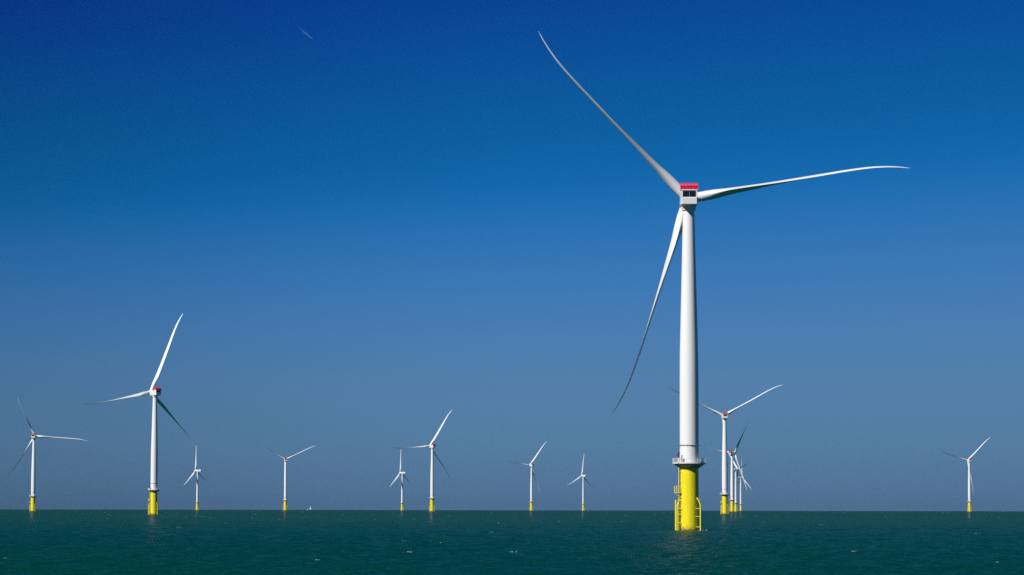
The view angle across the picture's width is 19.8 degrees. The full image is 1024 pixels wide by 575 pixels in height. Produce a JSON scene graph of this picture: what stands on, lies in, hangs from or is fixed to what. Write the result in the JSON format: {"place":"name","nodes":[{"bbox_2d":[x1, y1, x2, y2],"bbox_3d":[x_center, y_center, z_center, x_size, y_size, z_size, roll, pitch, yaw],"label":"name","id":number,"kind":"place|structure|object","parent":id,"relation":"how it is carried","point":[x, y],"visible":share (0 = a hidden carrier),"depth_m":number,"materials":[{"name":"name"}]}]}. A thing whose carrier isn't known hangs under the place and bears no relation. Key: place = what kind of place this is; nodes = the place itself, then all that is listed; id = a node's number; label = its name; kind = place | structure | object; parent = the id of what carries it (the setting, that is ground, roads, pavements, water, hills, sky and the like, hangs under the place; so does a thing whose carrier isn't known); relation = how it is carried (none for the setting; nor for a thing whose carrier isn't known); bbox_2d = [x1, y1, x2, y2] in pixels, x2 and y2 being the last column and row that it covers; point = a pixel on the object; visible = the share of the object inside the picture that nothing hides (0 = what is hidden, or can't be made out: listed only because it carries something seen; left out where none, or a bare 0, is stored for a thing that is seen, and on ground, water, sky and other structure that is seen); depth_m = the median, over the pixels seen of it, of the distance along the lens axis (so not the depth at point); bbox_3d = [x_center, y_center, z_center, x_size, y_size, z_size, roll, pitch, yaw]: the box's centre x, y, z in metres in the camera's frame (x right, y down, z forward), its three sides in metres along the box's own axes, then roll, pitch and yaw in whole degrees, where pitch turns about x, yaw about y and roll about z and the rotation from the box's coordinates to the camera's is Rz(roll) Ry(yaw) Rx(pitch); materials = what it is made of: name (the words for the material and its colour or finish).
{"place":"outdoors","nodes":[
{"label":"outdoors","id":0,"kind":"place"},
{"bbox_2d":[0,509,1023,574],"bbox_3d":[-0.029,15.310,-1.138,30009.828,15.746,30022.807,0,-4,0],"label":"sea","id":1,"kind":"structure","parent":0,"point":[296,542],"depth_m":627.27,"materials":[{"name":"liquid"}]},
{"bbox_2d":[7,400,85,510],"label":"wind turbine","id":2,"kind":"object","parent":1,"relation":"in","point":[32,505],"visible":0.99,"depth_m":4378.11,"materials":[{"name":"white metal"}]},
{"bbox_2d":[95,314,196,514],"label":"wind turbine","id":3,"kind":"object","parent":1,"relation":"in","point":[154,392],"visible":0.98,"depth_m":2686.83,"materials":[{"name":"white metal"}]},
{"bbox_2d":[185,458,205,509],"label":"wind turbine","id":4,"kind":"object","parent":1,"relation":"in","point":[197,471],"visible":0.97,"depth_m":6149.07,"materials":[{"name":"white metal"}]},
{"bbox_2d":[266,446,312,509],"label":"wind turbine","id":5,"kind":"object","parent":1,"relation":"in","point":[285,499],"visible":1,"depth_m":6493.94,"materials":[{"name":"white metal"}]},
{"bbox_2d":[389,455,409,510],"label":"wind turbine","id":6,"kind":"object","parent":1,"relation":"in","point":[401,502],"visible":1,"depth_m":6466.06,"materials":[{"name":"white metal"}]},
{"bbox_2d":[394,410,451,510],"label":"wind turbine","id":7,"kind":"object","parent":1,"relation":"in","point":[432,445],"visible":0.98,"depth_m":5028.39,"materials":[{"name":"white metal"}]},
{"bbox_2d":[513,442,545,510],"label":"wind turbine","id":8,"kind":"object","parent":1,"relation":"in","point":[531,465],"visible":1,"depth_m":7228.86,"materials":[{"name":"white metal"}]},
{"bbox_2d":[568,457,592,510],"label":"wind turbine","id":9,"kind":"object","parent":1,"relation":"in","point":[583,508],"visible":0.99,"depth_m":6971.58,"materials":[{"name":"white metal"}]},
{"bbox_2d":[538,31,906,529],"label":"wind turbine","id":10,"kind":"object","parent":1,"relation":"in","point":[689,462],"visible":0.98,"depth_m":983.46,"materials":[{"name":"white metal"}]},
{"bbox_2d":[666,384,780,513],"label":"wind turbine","id":11,"kind":"object","parent":1,"relation":"in","point":[724,491],"visible":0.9,"depth_m":3348.55,"materials":[{"name":"white metal"}]},
{"bbox_2d":[714,424,747,511],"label":"wind turbine","id":12,"kind":"object","parent":1,"relation":"in","point":[731,453],"visible":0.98,"depth_m":5607.59,"materials":[{"name":"white metal"}]},
{"bbox_2d":[730,456,747,511],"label":"wind turbine","id":13,"kind":"object","parent":1,"relation":"in","point":[736,482],"visible":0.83,"depth_m":5776.73,"materials":[{"name":"white metal"}]},
{"bbox_2d":[738,456,749,510],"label":"wind turbine","id":14,"kind":"object","parent":1,"relation":"in","point":[740,487],"visible":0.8,"depth_m":7291.04,"materials":[{"name":"white metal"}]},
{"bbox_2d":[944,438,988,511],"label":"wind turbine","id":15,"kind":"object","parent":1,"relation":"in","point":[969,460],"visible":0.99,"depth_m":6421.13,"materials":[{"name":"white metal"}]},
{"bbox_2d":[0,0,1023,510],"label":"sky","id":16,"kind":"structure","parent":0,"point":[366,223],"materials":[{"name":"blue"}]}
]}

